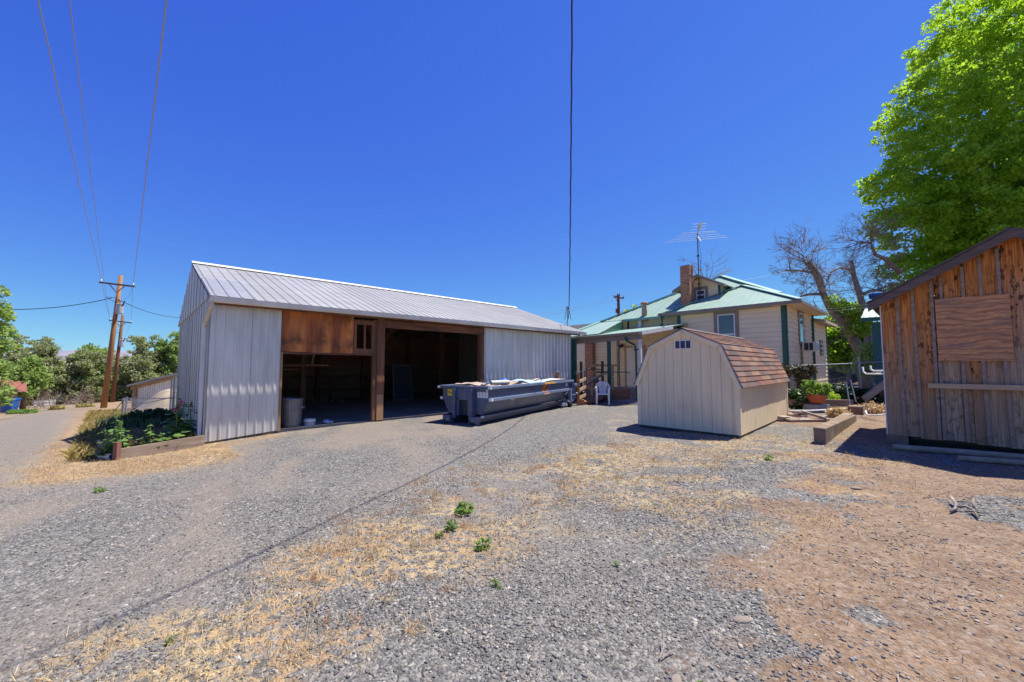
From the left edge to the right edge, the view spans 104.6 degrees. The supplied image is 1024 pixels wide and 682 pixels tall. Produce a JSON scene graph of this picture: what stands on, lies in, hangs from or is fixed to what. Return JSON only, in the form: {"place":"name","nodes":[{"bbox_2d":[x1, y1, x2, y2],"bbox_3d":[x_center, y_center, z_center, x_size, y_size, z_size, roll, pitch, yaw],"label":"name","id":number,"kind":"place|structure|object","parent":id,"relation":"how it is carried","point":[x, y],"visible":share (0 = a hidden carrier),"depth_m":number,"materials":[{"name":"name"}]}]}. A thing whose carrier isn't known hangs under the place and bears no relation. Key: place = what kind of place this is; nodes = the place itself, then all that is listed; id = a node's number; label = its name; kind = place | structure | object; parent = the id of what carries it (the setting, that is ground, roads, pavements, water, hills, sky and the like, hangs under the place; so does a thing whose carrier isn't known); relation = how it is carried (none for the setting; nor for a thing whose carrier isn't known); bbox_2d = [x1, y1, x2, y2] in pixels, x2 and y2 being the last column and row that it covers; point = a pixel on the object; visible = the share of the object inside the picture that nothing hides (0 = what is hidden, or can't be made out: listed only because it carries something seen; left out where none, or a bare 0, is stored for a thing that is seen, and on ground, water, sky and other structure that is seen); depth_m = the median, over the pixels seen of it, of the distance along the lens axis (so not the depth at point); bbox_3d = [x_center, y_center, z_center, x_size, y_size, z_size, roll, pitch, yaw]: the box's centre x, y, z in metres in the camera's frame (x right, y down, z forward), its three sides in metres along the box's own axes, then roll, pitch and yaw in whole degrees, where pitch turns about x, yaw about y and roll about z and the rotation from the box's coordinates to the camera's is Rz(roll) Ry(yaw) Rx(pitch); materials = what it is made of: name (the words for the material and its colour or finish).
{"place":"outdoors","nodes":[
{"label":"outdoors","id":0,"kind":"place"},
{"bbox_2d":[4,350,151,359],"bbox_3d":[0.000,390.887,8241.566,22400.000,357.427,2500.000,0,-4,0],"label":"hills","id":1,"kind":"structure","parent":0,"point":[67,353],"depth_m":7458.60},
{"bbox_2d":[392,365,412,400],"bbox_3d":[-4.781,1.805,17.243,0.950,1.530,0.300,3,-5,-43],"label":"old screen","id":2,"kind":"object","parent":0,"point":[402,383],"visible":0.98,"depth_m":17.24,"materials":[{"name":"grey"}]},
{"bbox_2d":[0,0,1022,351],"label":"sky","id":3,"kind":"structure","parent":0,"point":[418,146],"materials":[{"name":"blue"}]},
{"bbox_2d":[0,367,1023,681],"bbox_3d":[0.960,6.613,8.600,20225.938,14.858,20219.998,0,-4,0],"label":"ground","id":4,"kind":"structure","parent":0,"point":[30,433],"depth_m":3.17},
{"bbox_2d":[0,398,21,412],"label":"wheelie bin","id":5,"kind":"object","parent":4,"relation":"on","point":[16,402],"visible":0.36,"depth_m":26.66,"materials":[{"name":"blue plastic"}]},
{"bbox_2d":[0,285,25,406],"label":"edge tree","id":6,"kind":"object","parent":4,"relation":"on","point":[7,330],"visible":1,"depth_m":19.23,"materials":[{"name":"green plant"}]},
{"bbox_2d":[0,368,26,412],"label":"stucco house","id":7,"kind":"structure","parent":4,"relation":"on","point":[20,386],"depth_m":28.51,"materials":[{"name":"paint"}]},
{"bbox_2d":[5,408,38,413],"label":"roadside weed","id":8,"kind":"object","parent":4,"relation":"on","point":[14,411],"visible":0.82,"depth_m":25.04,"materials":[{"name":"green plant"}]},
{"bbox_2d":[3,355,56,410],"bbox_3d":[-36.980,3.293,29.901,3.212,4.535,2.912,0,-4,0],"label":"elm tree","id":9,"kind":"object","parent":4,"relation":"on","point":[35,375],"visible":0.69,"depth_m":29.75,"materials":[{"name":"green plant"}]},
{"bbox_2d":[0,348,60,405],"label":"elm tree","id":10,"kind":"object","parent":4,"relation":"on","point":[6,356],"visible":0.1,"depth_m":41.91,"materials":[{"name":"green plant"}]},
{"bbox_2d":[33,399,55,406],"bbox_3d":[-45.700,6.054,38.711,0.086,0.989,4.854,2,-4,-33],"label":"picket fence","id":11,"kind":"object","parent":4,"relation":"on","point":[52,400],"visible":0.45,"depth_m":39.08,"materials":[{"name":"wood"}]},
{"bbox_2d":[18,390,73,408],"bbox_3d":[-39.161,4.810,32.614,5.035,2.264,3.408,0,-4,0],"label":"brush heap","id":12,"kind":"object","parent":4,"relation":"on","point":[41,404],"visible":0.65,"depth_m":32.69,"materials":[{"name":"brown wood"}]},
{"bbox_2d":[48,404,65,409],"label":"roadside weed","id":13,"kind":"object","parent":4,"relation":"on","point":[56,407],"visible":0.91,"depth_m":29.55,"materials":[{"name":"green plant"}]},
{"bbox_2d":[7,335,114,404],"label":"elm tree","id":14,"kind":"object","parent":4,"relation":"on","point":[45,346],"visible":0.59,"depth_m":43.97,"materials":[{"name":"green plant"}]},
{"bbox_2d":[43,378,101,404],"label":"brush heap","id":15,"kind":"object","parent":4,"relation":"on","point":[77,399],"visible":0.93,"depth_m":41.68,"materials":[{"name":"brown wood"}]},
{"bbox_2d":[74,403,95,407],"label":"roadside weed","id":16,"kind":"object","parent":4,"relation":"on","point":[80,405],"visible":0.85,"depth_m":32.55,"materials":[{"name":"beige plant"}]},
{"bbox_2d":[53,343,124,403],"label":"elm tree","id":17,"kind":"object","parent":4,"relation":"on","point":[90,346],"visible":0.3,"depth_m":46.32,"materials":[{"name":"green plant"}]},
{"bbox_2d":[95,452,112,458],"bbox_3d":[-7.313,2.065,7.116,0.360,0.110,0.110,-1,-4,17],"label":"drain pipe","id":18,"kind":"object","parent":4,"relation":"on","point":[108,455],"visible":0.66,"depth_m":7.07,"materials":[{"name":"white plastic"}]},
{"bbox_2d":[95,414,123,425],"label":"iris clump","id":19,"kind":"object","parent":4,"relation":"on","point":[103,420],"visible":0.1,"depth_m":13.52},
{"bbox_2d":[89,412,132,455],"bbox_3d":[-7.225,1.705,7.229,0.599,0.854,0.600,1,-4,-15],"label":"leafy bush","id":20,"kind":"object","parent":4,"relation":"on","point":[108,447],"visible":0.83,"depth_m":7.13,"materials":[{"name":"green plant"}]},
{"bbox_2d":[97,353,126,400],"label":"elm tree","id":21,"kind":"object","parent":4,"relation":"on","point":[114,358],"visible":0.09,"depth_m":54.96,"materials":[{"name":"green plant"}]},
{"bbox_2d":[58,407,175,461],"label":"verge grass","id":22,"kind":"structure","parent":4,"relation":"on","point":[82,450],"depth_m":9.84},
{"bbox_2d":[99,275,134,407],"bbox_3d":[-30.072,0.193,29.958,2.716,10.521,0.479,0,-4,3],"label":"utility pole","id":23,"kind":"object","parent":4,"relation":"on","point":[118,307],"visible":0.99,"depth_m":29.96,"materials":[{"name":"brown wood"}]},
{"bbox_2d":[11,298,110,309],"bbox_3d":[-34.579,-2.814,29.632,8.380,1.023,0.051,0,-4,-5],"label":"drop cable","id":24,"kind":"object","parent":23,"relation":"attached to","point":[60,306],"visible":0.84,"depth_m":29.67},
{"bbox_2d":[37,0,100,276],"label":"power line","id":25,"kind":"object","parent":23,"relation":"attached to","point":[63,111],"visible":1,"depth_m":10.32,"materials":[{"name":"grey metal"}]},
{"bbox_2d":[69,0,105,292],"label":"power line","id":26,"kind":"object","parent":23,"relation":"attached to","point":[83,116],"visible":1,"depth_m":10.16,"materials":[{"name":"grey metal"}]},
{"bbox_2d":[133,0,167,282],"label":"power line","id":27,"kind":"object","parent":23,"relation":"attached to","point":[165,8],"visible":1,"depth_m":10.29,"materials":[{"name":"grey metal"}]},
{"bbox_2d":[109,315,131,401],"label":"utility pole","id":28,"kind":"object","parent":4,"relation":"on","point":[120,344],"visible":0.95,"depth_m":44.85,"materials":[{"name":"brown wood"}]},
{"bbox_2d":[100,416,147,432],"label":"iris clump","id":29,"kind":"object","parent":4,"relation":"on","point":[131,421],"visible":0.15,"depth_m":11.49,"materials":[{"name":"green plant"}]},
{"bbox_2d":[103,417,155,432],"bbox_3d":[-10.639,2.335,10.851,1.251,0.460,1.096,0,-4,0],"label":"iris clump","id":30,"kind":"object","parent":4,"relation":"on","point":[124,425],"visible":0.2,"depth_m":10.75,"materials":[{"name":"green plant"}]},
{"bbox_2d":[123,408,154,420],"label":"dark shrub","id":31,"kind":"object","parent":4,"relation":"on","point":[133,414],"visible":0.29,"depth_m":12.69,"materials":[{"name":"green plant"}]},
{"bbox_2d":[108,334,172,401],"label":"elm tree","id":32,"kind":"object","parent":4,"relation":"on","point":[145,364],"visible":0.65,"depth_m":48.44,"materials":[{"name":"green plant"}]},
{"bbox_2d":[113,377,176,413],"bbox_3d":[-16.436,2.616,17.663,9.364,2.185,0.434,-2,-4,35],"label":"chain link fence","id":33,"kind":"object","parent":4,"relation":"on","point":[124,402],"visible":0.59,"depth_m":16.77,"materials":[{"name":"grey metal"}]},
{"bbox_2d":[97,435,204,459],"bbox_3d":[-7.591,2.083,7.622,2.417,0.510,1.258,0,-4,4],"label":"planter timber","id":34,"kind":"object","parent":4,"relation":"on","point":[119,452],"visible":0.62,"depth_m":7.48,"materials":[{"name":"brown wood"}]},
{"bbox_2d":[97,424,204,451],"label":"bed grass","id":35,"kind":"structure","parent":4,"relation":"on","point":[139,433],"depth_m":8.40,"materials":[{"name":"plant"}]},
{"bbox_2d":[135,423,170,446],"bbox_3d":[-6.947,1.847,7.665,0.676,0.504,0.518,0,-4,0],"label":"hollyhock","id":36,"kind":"object","parent":35,"relation":"on","point":[159,439],"visible":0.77,"depth_m":7.63,"materials":[{"name":"green plant"}]},
{"bbox_2d":[160,386,194,439],"bbox_3d":[-6.866,1.511,8.160,0.592,1.152,0.620,0,-4,0],"label":"hollyhock","id":37,"kind":"object","parent":35,"relation":"on","point":[177,430],"visible":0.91,"depth_m":8.11,"materials":[{"name":"green plant"}]},
{"bbox_2d":[173,400,197,436],"bbox_3d":[-6.862,1.673,8.339,0.588,0.852,0.494,3,-5,-38],"label":"hollyhock","id":38,"kind":"object","parent":35,"relation":"on","point":[190,409],"visible":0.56,"depth_m":8.36,"materials":[{"name":"green plant"}]},
{"bbox_2d":[127,373,176,407],"bbox_3d":[-23.954,3.644,28.480,3.757,4.033,4.000,0,-4,0],"label":"lean to shed","id":39,"kind":"object","parent":4,"relation":"on","point":[149,388],"visible":0.28,"depth_m":26.82,"materials":[{"name":"metal"}]},
{"bbox_2d":[134,389,175,410],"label":"dirt berm","id":40,"kind":"structure","parent":4,"relation":"on","point":[165,393],"depth_m":19.16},
{"bbox_2d":[130,417,181,428],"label":"iris clump","id":41,"kind":"object","parent":4,"relation":"on","point":[156,422],"visible":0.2,"depth_m":10.78,"materials":[{"name":"green plant"}]},
{"bbox_2d":[137,407,178,423],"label":"dark shrub","id":42,"kind":"object","parent":4,"relation":"on","point":[159,412],"visible":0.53,"depth_m":12.16,"materials":[{"name":"green plant"}]},
{"bbox_2d":[152,331,178,375],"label":"elm tree","id":43,"kind":"object","parent":4,"relation":"on","point":[170,350],"visible":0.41,"depth_m":51.23,"materials":[{"name":"green plant"}]},
{"bbox_2d":[175,261,586,443],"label":"barn","id":44,"kind":"structure","parent":4,"relation":"on","point":[255,347],"depth_m":11.63,"materials":[{"name":"metal"}]},
{"bbox_2d":[281,397,304,426],"bbox_3d":[-5.422,1.747,9.727,0.516,0.670,0.516,-3,-5,45],"label":"metal bin","id":45,"kind":"object","parent":44,"relation":"on","point":[291,411],"visible":0.95,"depth_m":9.55,"materials":[{"name":"metal"}]},
{"bbox_2d":[303,418,315,424],"bbox_3d":[-5.131,2.049,10.026,0.284,0.145,0.284,0,-4,0],"label":"paint bucket","id":46,"kind":"object","parent":44,"relation":"on","point":[309,421],"visible":1,"depth_m":9.94,"materials":[{"name":"white plastic"}]},
{"bbox_2d":[353,320,373,353],"bbox_3d":[-4.010,-0.110,10.730,0.570,0.900,0.075,3,-5,-43],"label":"window frame","id":47,"kind":"structure","parent":44,"relation":"in","point":[360,322],"depth_m":10.70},
{"bbox_2d":[564,306,570,325],"bbox_3d":[2.458,-1.061,17.723,0.348,1.000,0.192,0,-4,0],"label":"service mast","id":48,"kind":"object","parent":44,"relation":"attached to","point":[567,315],"visible":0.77,"depth_m":17.73,"materials":[{"name":"grey metal"}]},
{"bbox_2d":[567,0,572,318],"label":"service cable","id":49,"kind":"object","parent":48,"relation":"attached to","point":[570,141],"visible":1,"depth_m":6.19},
{"bbox_2d":[444,519,457,531],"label":"green weed","id":50,"kind":"object","parent":4,"relation":"on","point":[450,524],"visible":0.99,"depth_m":3.60,"materials":[{"name":"green plant"}]},
{"bbox_2d":[454,500,473,514],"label":"green weed","id":51,"kind":"object","parent":4,"relation":"on","point":[460,508],"visible":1,"depth_m":4.00,"materials":[{"name":"green plant"}]},
{"bbox_2d":[0,431,940,681],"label":"dry straw","id":52,"kind":"object","parent":4,"relation":"on","point":[285,580],"visible":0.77,"depth_m":3.26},
{"bbox_2d":[474,537,490,551],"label":"green weed","id":53,"kind":"object","parent":4,"relation":"on","point":[479,542],"visible":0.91,"depth_m":3.23,"materials":[{"name":"green plant"}]},
{"bbox_2d":[438,379,577,425],"bbox_3d":[0.138,1.806,12.746,1.927,0.965,5.990,-2,-4,30],"label":"dumpster","id":54,"kind":"object","parent":4,"relation":"on","point":[472,403],"visible":0.98,"depth_m":10.77,"materials":[{"name":"blue paint"}]},
{"bbox_2d":[454,382,485,385],"bbox_3d":[-1.184,1.198,10.954,0.753,0.104,0.708,-1,-4,13],"label":"cardboard sheet","id":55,"kind":"object","parent":54,"relation":"on","point":[472,383],"visible":0.98,"depth_m":10.94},
{"bbox_2d":[489,380,509,384],"bbox_3d":[-0.333,1.142,10.874,0.620,0.120,0.118,3,-5,-39],"label":"carpet roll","id":56,"kind":"object","parent":54,"relation":"on","point":[499,382],"visible":1,"depth_m":10.82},
{"bbox_2d":[473,382,525,399],"bbox_3d":[0.076,1.595,12.724,1.701,0.528,5.365,-2,-4,30],"label":"mixed rubbish","id":57,"kind":"object","parent":54,"relation":"in","point":[487,385],"visible":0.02,"depth_m":11.97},
{"bbox_2d":[533,378,560,380],"bbox_3d":[1.232,1.395,14.166,0.602,0.072,1.901,-2,-4,32],"label":"rubbish panel","id":58,"kind":"object","parent":57,"relation":"on","point":[549,379],"visible":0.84,"depth_m":14.11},
{"bbox_2d":[510,379,545,382],"bbox_3d":[0.363,1.284,12.593,0.803,0.146,1.903,-2,-4,28],"label":"plastic sheet","id":59,"kind":"object","parent":58,"relation":"on","point":[526,381],"visible":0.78,"depth_m":12.45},
{"bbox_2d":[1,445,1023,681],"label":"pebbles","id":60,"kind":"object","parent":4,"relation":"on","point":[837,655],"visible":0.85,"depth_m":2.88,"materials":[{"name":"gravel"}]},
{"bbox_2d":[23,447,1023,681],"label":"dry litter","id":61,"kind":"object","parent":4,"relation":"on","point":[837,562],"visible":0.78,"depth_m":2.78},
{"bbox_2d":[306,439,848,638],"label":"dry weed tufts","id":62,"kind":"object","parent":4,"relation":"on","point":[464,526],"visible":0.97,"depth_m":3.99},
{"bbox_2d":[302,449,856,639],"bbox_3d":[1.457,1.844,5.534,8.151,0.221,3.367,2,-4,-35],"label":"dry straw","id":63,"kind":"object","parent":4,"relation":"on","point":[436,493],"visible":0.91,"depth_m":3.74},
{"bbox_2d":[576,364,628,405],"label":"wooden ramp","id":64,"kind":"structure","parent":4,"relation":"on","point":[588,396],"depth_m":16.37,"materials":[{"name":"brown wood"}]},
{"bbox_2d":[575,364,629,385],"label":"pipe gate","id":65,"kind":"structure","parent":64,"relation":"attached to","point":[585,375],"depth_m":16.04,"materials":[{"name":"grey metal"}]},
{"bbox_2d":[601,361,603,401],"bbox_3d":[3.833,1.748,16.724,0.100,1.797,0.100,0,-4,0],"label":"fence post","id":66,"kind":"object","parent":4,"relation":"on","point":[602,371],"visible":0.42,"depth_m":16.71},
{"bbox_2d":[595,381,610,404],"bbox_3d":[3.510,2.007,15.300,0.600,0.876,0.591,-1,-4,13],"label":"plastic chair","id":67,"kind":"object","parent":4,"relation":"on","point":[603,390],"visible":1,"depth_m":15.33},
{"bbox_2d":[614,293,623,313],"bbox_3d":[10.311,-0.247,38.062,1.050,8.781,0.390,0,-4,0],"label":"utility pole","id":68,"kind":"object","parent":4,"relation":"on","point":[618,297],"visible":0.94,"depth_m":38.16,"materials":[{"name":"brown wood"}]},
{"bbox_2d":[671,674,681,681],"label":"field stone","id":69,"kind":"object","parent":4,"relation":"on","point":[676,678],"visible":1,"depth_m":1.88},
{"bbox_2d":[569,264,837,403],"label":"house","id":70,"kind":"structure","parent":4,"relation":"on","point":[789,329],"depth_m":18.15,"materials":[{"name":"beige"}]},
{"bbox_2d":[624,346,644,386],"bbox_3d":[6.387,1.318,20.556,0.060,2.140,1.160,3,-5,-43],"label":"door","id":71,"kind":"structure","parent":70,"relation":"in","point":[629,351],"depth_m":20.71,"materials":[{"name":"white wood"}]},
{"bbox_2d":[674,222,727,300],"bbox_3d":[9.096,-3.474,19.117,2.984,3.988,2.555,-1,-4,19],"label":"television aerial","id":72,"kind":"object","parent":70,"relation":"attached to","point":[698,228],"visible":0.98,"depth_m":19.41,"materials":[{"name":"white metal"}]},
{"bbox_2d":[694,286,707,299],"bbox_3d":[9.316,-2.302,19.525,0.045,0.760,0.670,3,-5,-43],"label":"window","id":73,"kind":"structure","parent":70,"relation":"in","point":[704,289],"depth_m":19.50,"materials":[{"name":"white plastic"}]},
{"bbox_2d":[713,310,738,336],"bbox_3d":[9.271,-0.312,17.107,0.045,2.030,1.000,3,-5,-43],"label":"window","id":74,"kind":"structure","parent":70,"relation":"in","point":[725,322],"depth_m":17.10,"materials":[{"name":"glass"}]},
{"bbox_2d":[798,310,804,344],"bbox_3d":[12.657,-0.607,17.279,1.050,1.540,0.045,3,-5,-43],"label":"window","id":75,"kind":"structure","parent":70,"relation":"in","point":[801,325],"depth_m":17.25,"materials":[{"name":"glass"}]},
{"bbox_2d":[677,247,735,277],"bbox_3d":[17.875,-2.512,35.976,5.297,12.702,4.331,-1,-4,16],"label":"bare tree","id":76,"kind":"object","parent":4,"relation":"on","point":[707,266],"visible":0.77,"depth_m":36.35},
{"bbox_2d":[634,327,789,437],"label":"gambrel shed","id":77,"kind":"structure","parent":4,"relation":"on","point":[697,381],"depth_m":9.04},
{"bbox_2d":[675,340,691,348],"bbox_3d":[3.907,0.082,9.038,0.370,0.200,0.021,-3,-5,44],"label":"gable window","id":78,"kind":"structure","parent":77,"relation":"in","point":[679,344],"depth_m":9.03,"materials":[{"name":"white plastic"}]},
{"bbox_2d":[733,615,751,623],"bbox_3d":[1.355,1.639,2.326,0.115,0.032,0.066,0,-4,0],"label":"field stone","id":79,"kind":"object","parent":4,"relation":"on","point":[740,619],"visible":1,"depth_m":2.31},
{"bbox_2d":[788,388,810,409],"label":"garden plant","id":80,"kind":"object","parent":4,"relation":"on","point":[795,394],"visible":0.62,"depth_m":13.11,"materials":[{"name":"green plant"}]},
{"bbox_2d":[782,363,818,394],"bbox_3d":[9.793,1.577,13.740,1.639,1.646,0.521,0,-4,0],"label":"vine","id":81,"kind":"object","parent":4,"relation":"on","point":[800,373],"visible":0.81,"depth_m":13.65,"materials":[{"name":"green plant"}]},
{"bbox_2d":[788,418,829,421],"bbox_3d":[7.925,2.116,10.590,1.200,0.060,0.170,1,-1,-9],"label":"scrap plank","id":82,"kind":"object","parent":4,"relation":"on","point":[809,420],"visible":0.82,"depth_m":10.51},
{"bbox_2d":[801,410,826,419],"bbox_3d":[8.195,2.005,10.747,0.550,0.060,0.170,17,7,23],"label":"scrap plank","id":83,"kind":"object","parent":82,"relation":"on","point":[815,415],"visible":0.98,"depth_m":10.68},
{"bbox_2d":[798,384,840,399],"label":"garden plant","id":84,"kind":"object","parent":4,"relation":"on","point":[834,396],"visible":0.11,"depth_m":14.27,"materials":[{"name":"green plant"}]},
{"bbox_2d":[788,399,853,405],"bbox_3d":[10.380,2.066,13.298,2.427,0.266,0.160,1,-4,-9],"label":"bed edging","id":85,"kind":"object","parent":4,"relation":"on","point":[832,402],"visible":0.43,"depth_m":13.29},
{"bbox_2d":[813,413,856,444],"bbox_3d":[7.563,1.942,9.218,4.699,0.359,0.270,3,-5,-43],"label":"landscape timber","id":86,"kind":"object","parent":4,"relation":"on","point":[825,433],"visible":0.86,"depth_m":8.21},
{"bbox_2d":[787,357,883,402],"bbox_3d":[12.245,1.562,14.934,5.183,1.921,0.853,1,-4,-9],"label":"chain link fence","id":87,"kind":"object","parent":4,"relation":"on","point":[859,369],"visible":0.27,"depth_m":15.29,"materials":[{"name":"grey metal"}]},
{"bbox_2d":[829,365,857,382],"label":"hedge","id":88,"kind":"object","parent":4,"relation":"on","point":[832,377],"visible":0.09,"depth_m":33.39,"materials":[{"name":"green plant"}]},
{"bbox_2d":[768,195,924,388],"bbox_3d":[21.037,-2.744,24.632,10.356,12.530,5.450,1,-4,-22],"label":"bare tree","id":89,"kind":"object","parent":4,"relation":"on","point":[852,334],"visible":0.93,"depth_m":24.39,"materials":[{"name":"brown plant"}]},
{"bbox_2d":[824,299,871,384],"bbox_3d":[26.528,0.166,31.009,6.604,7.100,3.708,0,-4,0],"label":"garden tree","id":90,"kind":"object","parent":4,"relation":"on","point":[840,350],"visible":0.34,"depth_m":30.16,"materials":[{"name":"green plant"}]},
{"bbox_2d":[812,382,883,404],"bbox_3d":[12.778,2.047,15.112,2.588,0.967,1.224,0,-4,0],"label":"garden shrub","id":91,"kind":"object","parent":4,"relation":"on","point":[859,392],"visible":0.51,"depth_m":14.91,"materials":[{"name":"green plant"}]},
{"bbox_2d":[848,405,865,414],"bbox_3d":[10.657,2.117,12.234,0.550,0.280,0.370,3,-5,-43],"label":"timber block","id":92,"kind":"object","parent":4,"relation":"on","point":[857,409],"depth_m":12.06,"materials":[{"name":"brown wood"}]},
{"bbox_2d":[849,339,874,376],"bbox_3d":[20.056,1.519,21.930,2.312,3.276,1.707,0,-4,0],"label":"vine bush","id":93,"kind":"object","parent":4,"relation":"on","point":[867,349],"visible":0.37,"depth_m":21.94,"materials":[{"name":"green plant"}]},
{"bbox_2d":[859,401,884,413],"bbox_3d":[11.382,2.128,12.536,1.173,0.479,0.794,2,-4,-28],"label":"dry weed heap","id":94,"kind":"object","parent":4,"relation":"on","point":[872,407],"visible":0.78,"depth_m":12.38,"materials":[{"name":"plant"}]},
{"bbox_2d":[861,380,883,401],"bbox_3d":[13.342,1.816,14.516,1.054,0.849,0.060,0,-4,0],"label":"leaning board","id":95,"kind":"object","parent":4,"relation":"on","point":[872,392],"visible":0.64,"depth_m":14.49,"materials":[{"name":"grey wood"}]},
{"bbox_2d":[860,292,934,403],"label":"teal outbuilding","id":96,"kind":"structure","parent":4,"relation":"on","point":[872,315],"depth_m":15.47,"materials":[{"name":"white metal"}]},
{"bbox_2d":[853,0,1023,290],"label":"maple tree","id":97,"kind":"object","parent":4,"relation":"on","point":[981,71],"visible":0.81,"depth_m":25.94,"materials":[{"name":"green plant"}]},
{"bbox_2d":[866,226,1023,453],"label":"old board shed","id":98,"kind":"structure","parent":4,"relation":"on","point":[953,364],"depth_m":6.87,"materials":[{"name":"brown wood"}]},
{"bbox_2d":[892,444,1023,459],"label":"wood pole","id":99,"kind":"object","parent":4,"relation":"on","point":[954,451],"visible":0.96,"depth_m":6.59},
{"bbox_2d":[949,495,982,518],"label":"driftwood branch","id":100,"kind":"object","parent":4,"relation":"on","point":[957,506],"visible":1,"depth_m":4.05,"materials":[{"name":"grey wood"}]},
{"bbox_2d":[957,455,1023,464],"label":"wood pole","id":101,"kind":"object","parent":4,"relation":"on","point":[991,460],"visible":1,"depth_m":6.07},
{"bbox_2d":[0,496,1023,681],"bbox_3d":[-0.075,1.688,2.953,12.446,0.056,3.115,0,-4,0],"label":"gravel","id":102,"kind":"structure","parent":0,"point":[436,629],"depth_m":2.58,"materials":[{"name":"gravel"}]},
{"bbox_2d":[0,429,1023,504],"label":"gravel","id":103,"kind":"structure","parent":0,"point":[666,471],"depth_m":5.61,"materials":[{"name":"gravel"}]},
{"bbox_2d":[802,404,830,412],"bbox_3d":[9.943,2.178,12.891,0.715,0.240,0.497,1,-4,-17],"label":"concrete block","id":104,"kind":"object","parent":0,"point":[814,406],"depth_m":12.73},
{"bbox_2d":[800,379,831,404],"bbox_3d":[9.960,1.652,12.893,0.813,0.809,0.752,2,-4,-29],"label":"plant pot","id":105,"kind":"object","parent":104,"relation":"on","point":[819,397],"visible":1,"depth_m":12.77,"materials":[{"name":"ceramic"}]},
{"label":"pale slab","id":106,"kind":"object","parent":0,"visible":0},
{"bbox_2d":[824,407,851,417],"bbox_3d":[9.462,2.109,11.492,0.784,0.456,0.590,0,-4,0],"label":"dry weed heap","id":107,"kind":"object","parent":106,"relation":"on","point":[834,412],"visible":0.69,"depth_m":11.45,"materials":[{"name":"plant"}]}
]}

